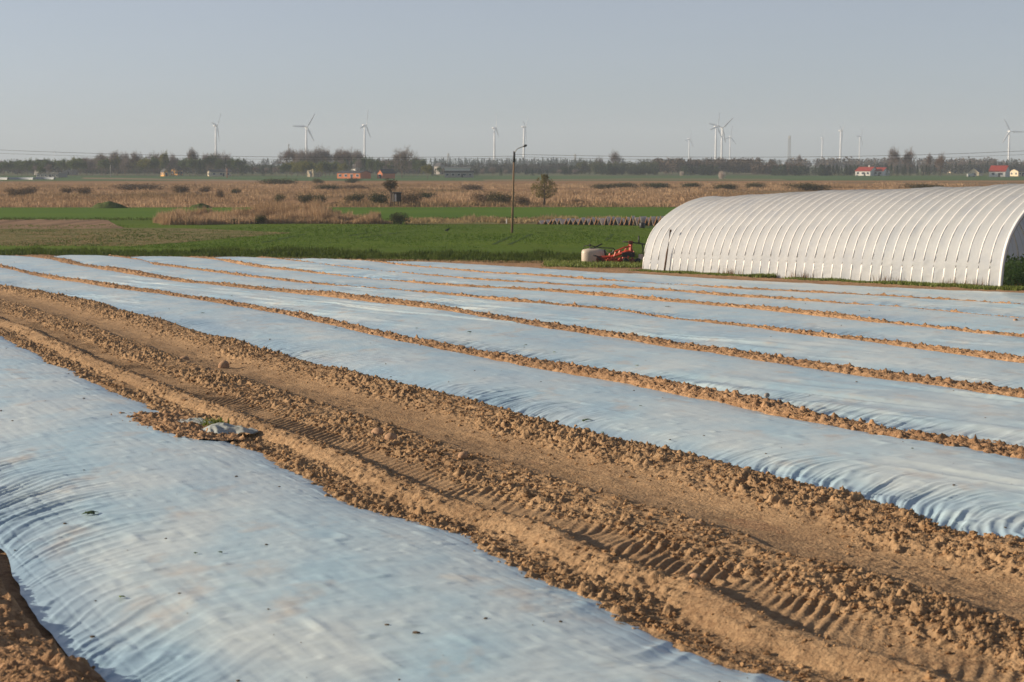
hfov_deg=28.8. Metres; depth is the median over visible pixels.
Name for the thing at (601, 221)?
row cover
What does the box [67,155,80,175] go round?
willow tree
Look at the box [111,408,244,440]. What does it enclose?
bare soil
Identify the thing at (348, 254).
grass fringe
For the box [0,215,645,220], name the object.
rough grass
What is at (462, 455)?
stone
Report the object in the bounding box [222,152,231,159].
bare tree
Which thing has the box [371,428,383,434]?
stone
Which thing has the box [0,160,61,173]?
woodland
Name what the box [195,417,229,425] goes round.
weed
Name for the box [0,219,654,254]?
green field
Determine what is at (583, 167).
woodland
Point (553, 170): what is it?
woodland
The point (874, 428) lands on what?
soil ridge
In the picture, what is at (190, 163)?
leafy tree
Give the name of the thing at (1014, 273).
leafy crop
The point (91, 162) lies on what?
bare tree
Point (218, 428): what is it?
torn film
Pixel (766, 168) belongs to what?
woodland
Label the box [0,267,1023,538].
crop cover
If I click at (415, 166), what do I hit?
leafy tree
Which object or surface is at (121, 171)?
woodland
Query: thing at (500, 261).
dry grass
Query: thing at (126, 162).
bare tree
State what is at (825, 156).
power line
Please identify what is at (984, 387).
soil ridge
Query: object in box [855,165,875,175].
house
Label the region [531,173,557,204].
willow tree
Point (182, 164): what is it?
leafy tree
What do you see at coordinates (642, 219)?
row cover
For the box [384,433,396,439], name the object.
stone
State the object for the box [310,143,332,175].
bare tree
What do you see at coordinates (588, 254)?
liquid tank
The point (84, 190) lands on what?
bush
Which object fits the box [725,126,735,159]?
wind turbine
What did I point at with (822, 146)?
wind turbine
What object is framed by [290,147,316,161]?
bare tree
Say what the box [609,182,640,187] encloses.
bush
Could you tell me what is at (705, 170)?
woodland
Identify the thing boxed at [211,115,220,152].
wind turbine
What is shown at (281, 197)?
bush
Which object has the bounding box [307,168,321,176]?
house
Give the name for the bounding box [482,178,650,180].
strip
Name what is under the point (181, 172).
house
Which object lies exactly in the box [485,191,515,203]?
bush
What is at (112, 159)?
bare tree
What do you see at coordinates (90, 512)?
leaf scrap
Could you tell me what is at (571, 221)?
row cover
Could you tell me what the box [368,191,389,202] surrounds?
bush
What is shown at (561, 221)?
row cover
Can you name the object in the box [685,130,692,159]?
wind turbine
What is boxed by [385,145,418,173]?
bare tree
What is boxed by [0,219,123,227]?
ploughed plot
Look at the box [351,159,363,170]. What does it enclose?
bare tree
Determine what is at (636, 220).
row cover
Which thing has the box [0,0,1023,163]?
sky
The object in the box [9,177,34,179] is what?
film tunnel
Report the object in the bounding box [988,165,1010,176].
house
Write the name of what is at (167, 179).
strip
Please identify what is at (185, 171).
woodland
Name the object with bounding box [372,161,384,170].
leafy tree
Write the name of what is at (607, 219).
row cover
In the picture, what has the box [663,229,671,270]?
leaning post
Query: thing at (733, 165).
woodland
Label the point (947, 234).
tunnel greenhouse
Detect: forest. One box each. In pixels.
[0,157,1016,168]
[421,157,596,166]
[785,156,1023,169]
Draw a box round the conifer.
[197,159,202,175]
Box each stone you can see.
[218,360,229,368]
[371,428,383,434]
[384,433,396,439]
[458,451,467,458]
[689,573,700,580]
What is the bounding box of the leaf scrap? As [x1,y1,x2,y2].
[81,510,97,514]
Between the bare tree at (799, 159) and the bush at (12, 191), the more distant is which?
the bare tree at (799, 159)
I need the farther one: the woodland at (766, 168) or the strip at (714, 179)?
the woodland at (766, 168)
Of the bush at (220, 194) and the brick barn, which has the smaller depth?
the bush at (220, 194)
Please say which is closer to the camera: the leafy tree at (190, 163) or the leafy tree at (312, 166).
the leafy tree at (312, 166)
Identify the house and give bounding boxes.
[62,168,77,174]
[160,169,167,175]
[171,167,182,174]
[207,169,231,175]
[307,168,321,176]
[376,169,394,177]
[434,163,443,173]
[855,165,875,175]
[875,167,889,175]
[967,168,983,175]
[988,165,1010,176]
[1010,169,1023,175]
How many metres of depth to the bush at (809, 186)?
548.05 m
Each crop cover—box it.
[0,255,1023,446]
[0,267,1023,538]
[0,336,790,681]
[54,255,1023,388]
[131,256,1023,356]
[215,257,1023,333]
[285,258,1023,317]
[387,261,1023,303]
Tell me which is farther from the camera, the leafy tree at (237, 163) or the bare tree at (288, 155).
the bare tree at (288, 155)
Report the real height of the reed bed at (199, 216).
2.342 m
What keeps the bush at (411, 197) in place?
on the marsh
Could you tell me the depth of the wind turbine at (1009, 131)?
4569.15 m
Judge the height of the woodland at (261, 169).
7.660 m
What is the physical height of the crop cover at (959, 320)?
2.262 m
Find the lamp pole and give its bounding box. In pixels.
[511,144,526,232]
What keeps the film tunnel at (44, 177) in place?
on the grassland
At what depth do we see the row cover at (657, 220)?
239.79 m
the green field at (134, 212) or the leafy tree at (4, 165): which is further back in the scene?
the leafy tree at (4, 165)
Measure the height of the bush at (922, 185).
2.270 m
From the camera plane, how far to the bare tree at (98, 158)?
1194.97 m
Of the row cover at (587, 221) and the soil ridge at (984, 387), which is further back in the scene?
the row cover at (587, 221)
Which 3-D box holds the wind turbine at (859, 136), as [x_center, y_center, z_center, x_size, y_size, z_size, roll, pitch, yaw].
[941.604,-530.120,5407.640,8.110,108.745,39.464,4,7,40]
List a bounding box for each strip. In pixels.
[82,177,258,180]
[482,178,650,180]
[649,178,786,179]
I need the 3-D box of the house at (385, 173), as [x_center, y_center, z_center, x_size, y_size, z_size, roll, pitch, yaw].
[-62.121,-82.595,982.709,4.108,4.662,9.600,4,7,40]
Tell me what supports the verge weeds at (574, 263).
on the soil field at (10, 582)
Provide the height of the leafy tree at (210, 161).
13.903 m
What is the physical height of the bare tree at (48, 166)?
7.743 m
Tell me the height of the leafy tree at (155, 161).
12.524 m
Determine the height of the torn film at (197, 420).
0.109 m
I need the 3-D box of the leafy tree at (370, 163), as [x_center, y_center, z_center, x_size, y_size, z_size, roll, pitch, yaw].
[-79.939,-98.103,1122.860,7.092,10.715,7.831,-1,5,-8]
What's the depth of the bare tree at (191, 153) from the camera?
1193.98 m
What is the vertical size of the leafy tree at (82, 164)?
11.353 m
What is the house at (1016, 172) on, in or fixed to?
on the grassland
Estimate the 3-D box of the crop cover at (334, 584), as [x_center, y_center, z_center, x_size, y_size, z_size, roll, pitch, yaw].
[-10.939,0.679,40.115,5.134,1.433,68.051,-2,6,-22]
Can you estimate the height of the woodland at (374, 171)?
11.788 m
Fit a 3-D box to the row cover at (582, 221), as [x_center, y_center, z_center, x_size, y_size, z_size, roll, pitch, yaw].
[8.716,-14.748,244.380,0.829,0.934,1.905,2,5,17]
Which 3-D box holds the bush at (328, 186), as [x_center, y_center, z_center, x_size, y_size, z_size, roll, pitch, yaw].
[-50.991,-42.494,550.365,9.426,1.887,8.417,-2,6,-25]
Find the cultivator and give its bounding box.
[593,236,645,262]
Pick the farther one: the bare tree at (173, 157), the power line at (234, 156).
the bare tree at (173, 157)
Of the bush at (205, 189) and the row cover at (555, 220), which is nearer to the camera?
the row cover at (555, 220)
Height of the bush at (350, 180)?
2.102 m
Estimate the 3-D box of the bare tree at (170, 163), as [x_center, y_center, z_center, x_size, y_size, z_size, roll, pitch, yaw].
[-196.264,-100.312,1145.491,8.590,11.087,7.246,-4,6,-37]
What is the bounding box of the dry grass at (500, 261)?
[6,254,591,262]
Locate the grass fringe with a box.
[0,245,643,262]
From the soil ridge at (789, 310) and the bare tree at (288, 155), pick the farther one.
the bare tree at (288, 155)
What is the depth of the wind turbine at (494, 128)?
4141.07 m
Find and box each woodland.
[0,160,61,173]
[78,166,160,173]
[81,167,158,173]
[166,160,240,173]
[183,166,235,173]
[236,164,284,173]
[284,162,348,173]
[347,158,427,173]
[395,165,430,173]
[430,167,572,173]
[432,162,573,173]
[558,165,579,174]
[575,160,659,174]
[650,157,775,173]
[680,164,718,174]
[750,162,804,174]
[771,164,858,175]
[847,163,950,173]
[942,162,1023,173]
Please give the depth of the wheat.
201.98 m
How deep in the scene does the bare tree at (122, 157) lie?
1196.26 m
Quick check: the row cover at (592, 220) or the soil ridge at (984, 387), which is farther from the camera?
the row cover at (592, 220)
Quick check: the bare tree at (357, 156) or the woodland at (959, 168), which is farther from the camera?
the woodland at (959, 168)
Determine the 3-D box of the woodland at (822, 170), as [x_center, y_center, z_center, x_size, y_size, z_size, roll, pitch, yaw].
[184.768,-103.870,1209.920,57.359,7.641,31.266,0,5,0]
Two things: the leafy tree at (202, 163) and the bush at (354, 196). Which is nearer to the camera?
the bush at (354, 196)
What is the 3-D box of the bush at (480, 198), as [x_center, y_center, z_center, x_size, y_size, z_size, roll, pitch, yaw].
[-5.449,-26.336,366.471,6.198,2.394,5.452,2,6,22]
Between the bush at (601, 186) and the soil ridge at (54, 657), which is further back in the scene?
the bush at (601, 186)
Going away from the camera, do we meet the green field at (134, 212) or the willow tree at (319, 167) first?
the green field at (134, 212)
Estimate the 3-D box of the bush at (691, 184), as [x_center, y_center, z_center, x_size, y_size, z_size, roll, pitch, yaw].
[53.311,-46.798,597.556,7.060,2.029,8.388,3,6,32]
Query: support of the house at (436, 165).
on the ground at (484, 174)
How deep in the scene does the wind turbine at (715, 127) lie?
4015.88 m
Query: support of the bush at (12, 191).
on the marsh
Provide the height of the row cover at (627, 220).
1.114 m
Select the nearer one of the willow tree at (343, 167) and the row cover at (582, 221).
the row cover at (582, 221)
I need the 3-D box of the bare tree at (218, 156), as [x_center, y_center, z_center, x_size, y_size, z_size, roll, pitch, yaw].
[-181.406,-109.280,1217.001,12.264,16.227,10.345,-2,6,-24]
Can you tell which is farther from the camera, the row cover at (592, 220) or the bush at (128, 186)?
the bush at (128, 186)
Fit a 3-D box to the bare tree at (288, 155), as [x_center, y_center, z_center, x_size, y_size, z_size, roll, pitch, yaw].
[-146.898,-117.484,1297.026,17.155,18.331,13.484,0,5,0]
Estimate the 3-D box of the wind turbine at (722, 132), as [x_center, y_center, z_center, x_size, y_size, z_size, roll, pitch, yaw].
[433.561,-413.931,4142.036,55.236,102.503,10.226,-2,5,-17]
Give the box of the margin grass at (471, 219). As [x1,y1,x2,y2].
[405,212,630,222]
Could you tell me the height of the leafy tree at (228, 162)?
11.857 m
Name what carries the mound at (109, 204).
on the green field at (134, 212)
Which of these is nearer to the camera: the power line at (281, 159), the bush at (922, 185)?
the power line at (281, 159)
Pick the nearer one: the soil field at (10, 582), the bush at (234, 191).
the soil field at (10, 582)
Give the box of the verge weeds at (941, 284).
[629,269,1023,290]
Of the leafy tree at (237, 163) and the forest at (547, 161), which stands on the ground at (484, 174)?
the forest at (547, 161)
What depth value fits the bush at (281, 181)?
687.76 m
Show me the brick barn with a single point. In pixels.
(354, 174)
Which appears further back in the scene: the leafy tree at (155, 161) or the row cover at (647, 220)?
the leafy tree at (155, 161)
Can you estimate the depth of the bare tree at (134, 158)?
1195.03 m
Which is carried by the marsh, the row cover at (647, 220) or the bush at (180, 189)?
the bush at (180, 189)
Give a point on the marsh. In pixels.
(843, 182)
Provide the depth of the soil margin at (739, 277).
93.97 m
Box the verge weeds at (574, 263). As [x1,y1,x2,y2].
[541,257,642,267]
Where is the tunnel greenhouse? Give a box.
[642,184,1023,286]
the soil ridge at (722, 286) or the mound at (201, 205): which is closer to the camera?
the soil ridge at (722, 286)
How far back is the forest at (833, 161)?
1915.30 m
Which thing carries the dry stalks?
on the soil field at (10, 582)
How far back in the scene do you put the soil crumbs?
20.05 m
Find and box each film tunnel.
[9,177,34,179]
[35,177,54,178]
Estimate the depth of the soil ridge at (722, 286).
82.72 m
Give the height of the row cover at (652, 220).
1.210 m
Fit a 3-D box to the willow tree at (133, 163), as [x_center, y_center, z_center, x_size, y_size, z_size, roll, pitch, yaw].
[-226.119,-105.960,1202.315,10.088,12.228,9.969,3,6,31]
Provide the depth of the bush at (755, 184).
572.40 m
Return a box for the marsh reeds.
[0,181,1023,206]
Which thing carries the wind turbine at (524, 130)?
on the ground at (484, 174)
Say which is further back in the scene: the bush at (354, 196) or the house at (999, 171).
the house at (999, 171)
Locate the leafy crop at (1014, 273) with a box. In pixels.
[1003,253,1023,286]
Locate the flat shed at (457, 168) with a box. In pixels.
[444,167,470,170]
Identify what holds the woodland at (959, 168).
on the ground at (484, 174)
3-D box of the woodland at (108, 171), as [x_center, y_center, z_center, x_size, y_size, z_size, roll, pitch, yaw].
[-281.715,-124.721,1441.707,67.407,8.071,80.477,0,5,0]
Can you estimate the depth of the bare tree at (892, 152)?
1249.16 m
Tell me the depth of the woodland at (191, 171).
1419.72 m
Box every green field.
[0,207,676,218]
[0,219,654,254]
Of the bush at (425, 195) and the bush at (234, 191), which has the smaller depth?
the bush at (425, 195)
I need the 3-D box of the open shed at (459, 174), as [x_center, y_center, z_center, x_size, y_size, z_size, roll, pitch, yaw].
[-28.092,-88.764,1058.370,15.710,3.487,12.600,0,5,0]
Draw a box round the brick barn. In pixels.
[337,171,370,178]
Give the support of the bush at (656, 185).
on the marsh
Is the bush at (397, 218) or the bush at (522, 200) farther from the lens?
the bush at (522, 200)
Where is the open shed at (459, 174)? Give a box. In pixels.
[444,171,473,176]
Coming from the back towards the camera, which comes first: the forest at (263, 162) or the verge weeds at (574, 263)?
the forest at (263, 162)
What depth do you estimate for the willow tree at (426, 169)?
915.93 m
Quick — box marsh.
[0,180,1023,206]
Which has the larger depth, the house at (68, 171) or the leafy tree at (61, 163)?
the house at (68, 171)
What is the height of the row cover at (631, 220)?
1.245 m
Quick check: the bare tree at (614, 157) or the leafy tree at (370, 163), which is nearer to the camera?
the leafy tree at (370, 163)
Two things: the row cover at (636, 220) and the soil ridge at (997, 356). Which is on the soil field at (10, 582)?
the soil ridge at (997, 356)
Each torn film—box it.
[179,418,211,424]
[200,422,257,433]
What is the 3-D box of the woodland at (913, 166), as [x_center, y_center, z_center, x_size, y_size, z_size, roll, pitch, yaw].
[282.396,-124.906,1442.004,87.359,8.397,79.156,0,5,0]
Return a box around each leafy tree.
[0,160,14,175]
[13,160,23,175]
[15,157,37,175]
[27,165,33,173]
[36,166,45,176]
[40,159,56,167]
[55,159,69,172]
[66,157,81,172]
[75,157,87,175]
[96,158,111,175]
[149,156,161,172]
[161,158,169,169]
[177,157,188,170]
[186,157,201,175]
[192,157,205,175]
[204,153,220,167]
[213,157,224,168]
[224,157,234,170]
[230,158,245,175]
[240,164,250,173]
[277,162,292,173]
[303,160,313,176]
[314,160,332,175]
[331,160,340,172]
[360,155,369,170]
[365,158,374,170]
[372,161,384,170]
[413,160,419,175]
[416,158,426,172]
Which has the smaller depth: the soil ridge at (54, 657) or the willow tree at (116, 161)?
the soil ridge at (54, 657)
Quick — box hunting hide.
[392,192,400,205]
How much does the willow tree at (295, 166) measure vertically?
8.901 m
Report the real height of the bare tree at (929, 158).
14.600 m
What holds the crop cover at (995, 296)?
on the soil field at (10, 582)
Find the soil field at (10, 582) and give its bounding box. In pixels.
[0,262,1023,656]
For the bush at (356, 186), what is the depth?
549.48 m
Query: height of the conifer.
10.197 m
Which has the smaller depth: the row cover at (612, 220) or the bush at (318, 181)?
the row cover at (612, 220)
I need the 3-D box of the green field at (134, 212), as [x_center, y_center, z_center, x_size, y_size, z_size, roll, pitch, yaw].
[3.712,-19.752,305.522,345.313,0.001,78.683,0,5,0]
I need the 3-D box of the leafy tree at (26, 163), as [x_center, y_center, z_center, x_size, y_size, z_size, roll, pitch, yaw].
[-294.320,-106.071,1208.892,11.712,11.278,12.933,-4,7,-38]
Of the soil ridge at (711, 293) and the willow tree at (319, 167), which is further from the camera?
the willow tree at (319, 167)
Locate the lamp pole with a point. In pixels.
(512, 211)
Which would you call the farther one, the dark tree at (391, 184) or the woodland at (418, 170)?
the woodland at (418, 170)
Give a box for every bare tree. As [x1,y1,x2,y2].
[46,164,52,173]
[81,158,99,175]
[92,151,109,175]
[105,154,119,171]
[107,151,129,175]
[118,157,131,171]
[129,149,142,175]
[165,158,176,172]
[169,151,178,173]
[187,147,198,166]
[207,150,221,166]
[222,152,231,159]
[275,147,296,164]
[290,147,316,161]
[292,148,305,162]
[305,147,327,162]
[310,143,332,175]
[329,149,349,169]
[332,148,342,171]
[337,149,352,160]
[349,149,364,165]
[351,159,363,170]
[381,158,388,168]
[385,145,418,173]
[488,167,496,175]
[608,150,621,163]
[796,155,802,163]
[887,147,901,169]
[900,148,915,169]
[926,152,931,166]
[933,152,946,172]
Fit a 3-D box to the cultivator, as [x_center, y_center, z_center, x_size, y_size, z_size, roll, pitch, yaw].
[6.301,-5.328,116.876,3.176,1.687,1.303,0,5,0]
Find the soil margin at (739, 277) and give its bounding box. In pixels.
[403,260,1023,292]
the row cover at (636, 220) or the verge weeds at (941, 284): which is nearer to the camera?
the verge weeds at (941, 284)
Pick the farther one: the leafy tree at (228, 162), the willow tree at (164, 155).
the leafy tree at (228, 162)
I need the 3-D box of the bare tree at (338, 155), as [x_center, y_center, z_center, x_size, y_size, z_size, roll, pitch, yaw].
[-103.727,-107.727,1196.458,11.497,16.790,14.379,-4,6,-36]
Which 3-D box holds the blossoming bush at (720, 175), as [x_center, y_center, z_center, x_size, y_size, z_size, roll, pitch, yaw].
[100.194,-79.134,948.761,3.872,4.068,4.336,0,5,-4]
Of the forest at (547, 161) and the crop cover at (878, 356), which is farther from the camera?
the forest at (547, 161)
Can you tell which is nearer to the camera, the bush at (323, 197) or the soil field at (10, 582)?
the soil field at (10, 582)
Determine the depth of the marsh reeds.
458.02 m
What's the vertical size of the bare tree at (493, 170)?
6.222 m
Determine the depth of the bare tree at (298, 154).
1221.28 m
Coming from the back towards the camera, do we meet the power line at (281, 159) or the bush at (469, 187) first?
the bush at (469, 187)
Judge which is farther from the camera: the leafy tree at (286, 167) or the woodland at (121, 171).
the woodland at (121, 171)
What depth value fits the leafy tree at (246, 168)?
1219.53 m
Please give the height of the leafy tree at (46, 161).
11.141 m
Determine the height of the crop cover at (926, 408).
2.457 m
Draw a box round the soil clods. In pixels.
[0,254,1023,681]
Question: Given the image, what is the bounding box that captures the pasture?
[0,228,282,244]
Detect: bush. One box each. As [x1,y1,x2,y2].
[3,187,27,195]
[23,186,38,193]
[60,187,74,192]
[70,186,93,193]
[111,183,166,189]
[170,184,190,192]
[198,185,212,192]
[215,189,223,198]
[231,188,241,193]
[254,215,267,223]
[255,178,298,184]
[272,193,285,202]
[294,193,314,203]
[312,178,324,183]
[313,184,342,189]
[313,193,326,203]
[337,184,367,189]
[343,192,367,201]
[344,178,361,182]
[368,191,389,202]
[389,212,410,223]
[395,191,423,204]
[418,191,436,198]
[457,184,482,189]
[470,192,496,203]
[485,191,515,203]
[514,194,531,204]
[589,183,615,188]
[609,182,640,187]
[639,182,670,188]
[680,182,702,187]
[713,183,739,189]
[718,171,725,178]
[744,182,768,188]
[781,182,832,190]
[900,182,943,187]
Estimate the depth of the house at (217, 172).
1143.09 m
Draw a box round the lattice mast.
[788,136,790,157]
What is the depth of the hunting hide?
347.75 m
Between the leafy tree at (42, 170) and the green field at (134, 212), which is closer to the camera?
the green field at (134, 212)
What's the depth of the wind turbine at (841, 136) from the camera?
4492.94 m
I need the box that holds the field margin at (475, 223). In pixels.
[404,218,625,223]
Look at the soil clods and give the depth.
22.15 m
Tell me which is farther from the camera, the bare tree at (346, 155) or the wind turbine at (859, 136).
the wind turbine at (859, 136)
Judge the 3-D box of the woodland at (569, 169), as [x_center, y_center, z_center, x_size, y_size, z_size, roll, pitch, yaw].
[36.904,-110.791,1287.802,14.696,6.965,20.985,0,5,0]
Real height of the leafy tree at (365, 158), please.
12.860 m
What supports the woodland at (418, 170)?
on the ground at (484, 174)
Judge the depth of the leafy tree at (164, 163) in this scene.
1144.50 m
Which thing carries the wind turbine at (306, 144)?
on the ground at (484, 174)
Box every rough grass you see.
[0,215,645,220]
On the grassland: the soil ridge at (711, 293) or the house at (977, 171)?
the house at (977, 171)
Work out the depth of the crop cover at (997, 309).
76.68 m
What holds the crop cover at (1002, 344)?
on the soil field at (10, 582)
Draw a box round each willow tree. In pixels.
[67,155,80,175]
[108,155,121,175]
[130,160,145,175]
[136,156,154,175]
[158,150,168,167]
[290,161,303,172]
[296,161,310,177]
[315,162,326,173]
[336,163,347,170]
[420,163,433,179]
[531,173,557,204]
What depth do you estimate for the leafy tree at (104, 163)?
1139.24 m
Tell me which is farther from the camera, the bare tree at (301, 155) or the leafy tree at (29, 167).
the bare tree at (301, 155)
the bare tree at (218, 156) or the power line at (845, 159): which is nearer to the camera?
the power line at (845, 159)
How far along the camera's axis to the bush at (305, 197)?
371.49 m
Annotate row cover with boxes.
[552,218,560,223]
[557,219,567,224]
[568,218,574,224]
[578,217,585,223]
[583,218,589,224]
[589,217,594,224]
[597,218,607,224]
[604,216,610,224]
[609,217,614,224]
[613,217,622,224]
[624,217,629,225]
[629,215,634,224]
[633,217,638,225]
[637,216,647,225]
[645,217,649,225]
[648,216,655,225]
[654,216,659,225]
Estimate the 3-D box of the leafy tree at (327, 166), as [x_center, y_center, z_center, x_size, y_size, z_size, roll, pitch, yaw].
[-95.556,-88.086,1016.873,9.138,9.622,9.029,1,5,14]
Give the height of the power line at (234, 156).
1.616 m
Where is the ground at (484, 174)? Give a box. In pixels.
[0,164,997,175]
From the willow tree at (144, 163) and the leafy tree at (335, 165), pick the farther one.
the willow tree at (144, 163)
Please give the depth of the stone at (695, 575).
18.00 m
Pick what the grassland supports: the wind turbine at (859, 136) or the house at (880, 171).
the house at (880, 171)
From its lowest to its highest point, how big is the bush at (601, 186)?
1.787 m
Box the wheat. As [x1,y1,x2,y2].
[1,224,651,247]
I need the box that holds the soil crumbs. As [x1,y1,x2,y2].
[0,265,1017,681]
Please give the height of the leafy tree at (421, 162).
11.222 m
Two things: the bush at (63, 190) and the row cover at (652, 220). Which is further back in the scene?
the bush at (63, 190)
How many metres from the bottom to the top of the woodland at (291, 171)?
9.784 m
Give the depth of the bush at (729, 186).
559.95 m
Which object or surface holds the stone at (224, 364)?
on the soil field at (10, 582)
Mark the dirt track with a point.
(974, 594)
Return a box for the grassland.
[0,176,1023,180]
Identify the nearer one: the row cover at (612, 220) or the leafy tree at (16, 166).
the row cover at (612, 220)
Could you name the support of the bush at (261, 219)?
on the green field at (149, 223)
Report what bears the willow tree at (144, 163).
on the grassland
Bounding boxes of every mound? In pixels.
[91,201,127,207]
[189,203,211,207]
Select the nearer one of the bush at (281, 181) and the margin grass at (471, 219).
the margin grass at (471, 219)
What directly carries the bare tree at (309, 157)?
on the ground at (484, 174)
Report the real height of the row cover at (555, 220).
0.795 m
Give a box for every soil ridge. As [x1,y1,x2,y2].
[0,264,1023,458]
[0,579,105,681]
[15,254,1023,397]
[108,254,1023,362]
[191,256,1023,337]
[258,256,1018,317]
[353,259,1019,303]
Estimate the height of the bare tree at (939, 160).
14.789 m
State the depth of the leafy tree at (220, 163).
1180.62 m
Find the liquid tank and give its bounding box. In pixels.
[581,243,614,261]
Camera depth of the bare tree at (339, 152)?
1252.61 m
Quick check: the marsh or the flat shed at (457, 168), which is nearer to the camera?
the marsh
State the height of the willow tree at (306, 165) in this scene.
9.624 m
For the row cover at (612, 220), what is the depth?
242.31 m
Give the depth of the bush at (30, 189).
474.14 m
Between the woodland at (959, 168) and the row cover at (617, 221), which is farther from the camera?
the woodland at (959, 168)
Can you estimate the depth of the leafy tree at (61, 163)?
1225.21 m
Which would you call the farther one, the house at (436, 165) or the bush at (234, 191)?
the house at (436, 165)
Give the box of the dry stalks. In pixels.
[717,266,997,285]
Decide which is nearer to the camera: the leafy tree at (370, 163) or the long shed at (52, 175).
the long shed at (52, 175)
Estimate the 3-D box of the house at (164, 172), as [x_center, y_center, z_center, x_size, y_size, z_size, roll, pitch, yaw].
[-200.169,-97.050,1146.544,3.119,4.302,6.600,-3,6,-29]
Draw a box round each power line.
[3,153,487,159]
[10,150,500,156]
[514,154,1023,159]
[515,151,1013,156]
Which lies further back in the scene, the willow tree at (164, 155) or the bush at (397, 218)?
the willow tree at (164, 155)
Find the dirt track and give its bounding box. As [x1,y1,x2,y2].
[0,284,1023,681]
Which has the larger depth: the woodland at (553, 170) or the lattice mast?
the lattice mast
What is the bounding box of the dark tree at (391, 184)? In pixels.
[381,178,397,206]
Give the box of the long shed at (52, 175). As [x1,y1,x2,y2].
[35,173,66,176]
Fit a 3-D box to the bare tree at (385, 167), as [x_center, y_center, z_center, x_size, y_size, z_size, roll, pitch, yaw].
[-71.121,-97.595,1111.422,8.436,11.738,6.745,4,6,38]
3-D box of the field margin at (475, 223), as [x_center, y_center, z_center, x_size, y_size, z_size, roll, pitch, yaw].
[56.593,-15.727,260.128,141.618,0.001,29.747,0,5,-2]
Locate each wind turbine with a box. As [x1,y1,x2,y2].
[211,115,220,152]
[294,114,314,153]
[360,114,370,156]
[492,113,498,159]
[521,119,527,159]
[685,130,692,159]
[709,118,732,157]
[710,114,721,159]
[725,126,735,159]
[821,133,824,158]
[839,123,844,160]
[856,129,862,157]
[1002,119,1023,159]
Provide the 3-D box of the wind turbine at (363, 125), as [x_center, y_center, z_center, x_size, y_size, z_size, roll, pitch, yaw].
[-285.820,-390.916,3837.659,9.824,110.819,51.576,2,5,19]
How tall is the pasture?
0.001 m

